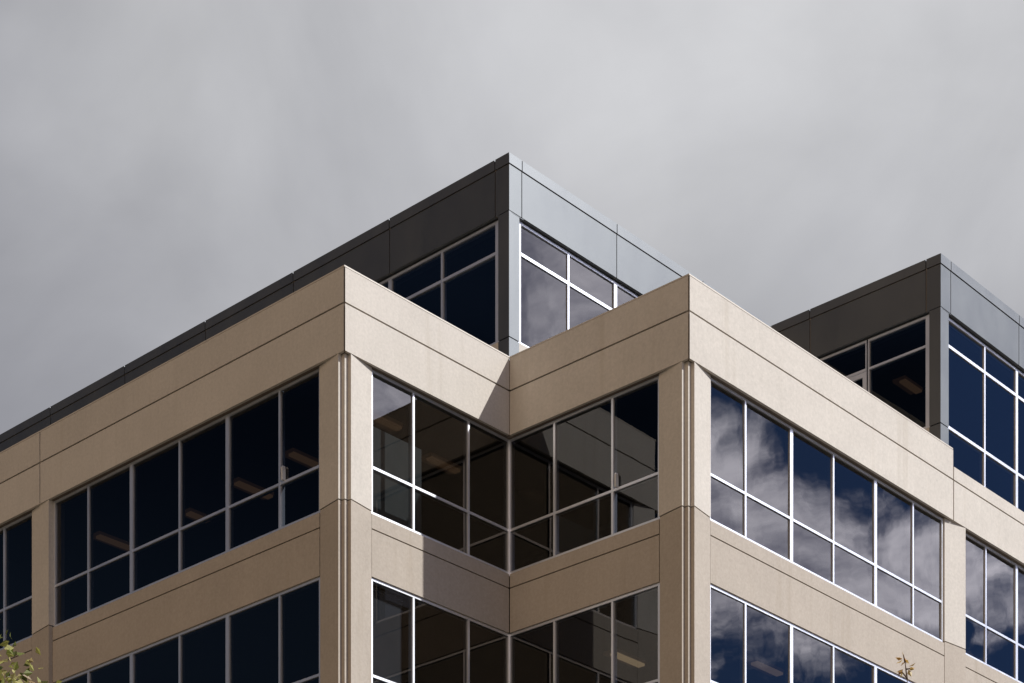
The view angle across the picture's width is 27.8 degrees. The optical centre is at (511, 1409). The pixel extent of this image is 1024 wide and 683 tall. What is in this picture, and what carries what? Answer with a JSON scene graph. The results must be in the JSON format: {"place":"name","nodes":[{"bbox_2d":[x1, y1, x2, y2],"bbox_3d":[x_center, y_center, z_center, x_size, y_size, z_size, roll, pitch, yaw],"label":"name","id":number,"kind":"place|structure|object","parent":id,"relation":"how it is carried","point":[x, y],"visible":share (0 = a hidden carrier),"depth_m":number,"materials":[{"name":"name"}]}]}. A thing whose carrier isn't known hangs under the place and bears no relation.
{"place":"outdoors","nodes":[
{"label":"outdoors","id":0,"kind":"place"},
{"bbox_2d":[0,0,1023,433],"label":"sky","id":1,"kind":"structure","parent":0,"point":[164,164],"materials":[{"name":"grey"}]},
{"label":"ground","id":2,"kind":"structure","parent":0,"visible":0},
{"bbox_2d":[0,630,61,682],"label":"leafy tree","id":3,"kind":"object","parent":2,"relation":"on","point":[24,676],"visible":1,"depth_m":25.09,"materials":[{"name":"green plant"}]},
{"bbox_2d":[0,152,1023,682],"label":"office building","id":4,"kind":"structure","parent":2,"relation":"on","point":[454,406],"depth_m":41.57,"materials":[{"name":"concrete"}]},
{"bbox_2d":[0,513,32,649],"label":"window","id":5,"kind":"structure","parent":4,"relation":"in","point":[15,537],"depth_m":45.94,"materials":[{"name":"glass"}]},
{"bbox_2d":[54,369,319,626],"bbox_3d":[-6.737,-18.318,42.099,8.570,2.777,0.130,0,0,42],"label":"window","id":6,"kind":"structure","parent":4,"relation":"in","point":[217,489],"depth_m":41.83,"materials":[{"name":"glass"}]},
{"bbox_2d":[61,577,319,682],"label":"window","id":7,"kind":"structure","parent":4,"relation":"in","point":[275,638],"depth_m":40.74,"materials":[{"name":"glass"}]},
{"bbox_2d":[281,466,285,480],"bbox_3d":[-4.404,-18.025,39.872,0.044,0.270,0.080,0,0,42],"label":"window closer","id":8,"kind":"object","parent":4,"relation":"attached to","point":[283,473],"depth_m":39.85,"materials":[{"name":"white plastic"}]},
{"bbox_2d":[378,221,498,345],"bbox_3d":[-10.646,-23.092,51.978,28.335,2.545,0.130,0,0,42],"label":"window","id":9,"kind":"structure","parent":4,"relation":"in","point":[458,283],"depth_m":43.15,"materials":[{"name":"glass"}]},
{"bbox_2d":[371,369,508,573],"bbox_3d":[-1.412,-18.318,40.686,0.130,2.777,3.885,0,0,42],"label":"window","id":10,"kind":"structure","parent":4,"relation":"in","point":[440,475],"depth_m":40.62,"materials":[{"name":"glass"}]},
{"bbox_2d":[372,578,508,682],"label":"window","id":11,"kind":"structure","parent":4,"relation":"in","point":[415,639],"depth_m":40.40,"materials":[{"name":"glass"}]},
{"bbox_2d":[519,221,638,347],"bbox_3d":[3.033,-23.092,45.717,0.130,2.545,8.880,0,0,42],"label":"window","id":12,"kind":"structure","parent":4,"relation":"in","point":[559,292],"depth_m":43.32,"materials":[{"name":"glass"}]},
{"bbox_2d":[509,376,659,575],"bbox_3d":[1.427,-18.318,40.812,3.890,2.777,0.130,0,0,42],"label":"window","id":13,"kind":"structure","parent":4,"relation":"in","point":[564,498],"depth_m":40.75,"materials":[{"name":"glass"}]},
{"bbox_2d":[509,583,659,682],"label":"window","id":14,"kind":"structure","parent":4,"relation":"in","point":[615,640],"depth_m":40.54,"materials":[{"name":"glass"}]},
{"bbox_2d":[614,473,617,487],"bbox_3d":[2.026,-18.025,40.170,0.044,0.270,0.080,0,0,42],"label":"window closer","id":15,"kind":"object","parent":4,"relation":"attached to","point":[615,480],"depth_m":40.15,"materials":[{"name":"white plastic"}]},
{"bbox_2d":[710,584,911,682],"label":"window","id":16,"kind":"structure","parent":4,"relation":"in","point":[749,643],"depth_m":41.01,"materials":[{"name":"glass"}]},
{"bbox_2d":[710,378,942,641],"bbox_3d":[6.601,-18.318,42.703,0.130,2.777,8.570,0,0,42],"label":"window","id":17,"kind":"structure","parent":4,"relation":"in","point":[774,486],"depth_m":42.38,"materials":[{"name":"glass"}]},
{"bbox_2d":[819,340,867,377],"bbox_3d":[7.166,-24.015,48.098,2.585,0.700,0.130,0,0,42],"label":"window","id":18,"kind":"structure","parent":4,"relation":"in","point":[851,361],"depth_m":47.49,"materials":[{"name":"glass"}]},
{"bbox_2d":[848,371,867,390],"bbox_3d":[7.674,-21.965,47.601,1.155,3.390,0.060,0,0,42],"label":"terrace door","id":19,"kind":"structure","parent":4,"relation":"in","point":[861,379],"depth_m":47.30,"materials":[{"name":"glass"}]},
{"bbox_2d":[868,315,929,428],"bbox_3d":[8.759,-23.092,46.644,1.647,2.545,0.130,0,0,42],"label":"window","id":20,"kind":"structure","parent":4,"relation":"in","point":[898,358],"depth_m":46.54,"materials":[{"name":"glass"}]},
{"bbox_2d":[949,318,1023,511],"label":"window","id":21,"kind":"structure","parent":4,"relation":"in","point":[986,392],"depth_m":47.49,"materials":[{"name":"glass"}]},
{"bbox_2d":[964,533,1023,682],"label":"window","id":22,"kind":"structure","parent":4,"relation":"in","point":[994,583],"depth_m":47.56,"materials":[{"name":"glass"}]},
{"bbox_2d":[895,652,914,682],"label":"young tree","id":23,"kind":"object","parent":2,"relation":"on","point":[906,669],"visible":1,"depth_m":24.00,"materials":[{"name":"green plant"}]}
]}

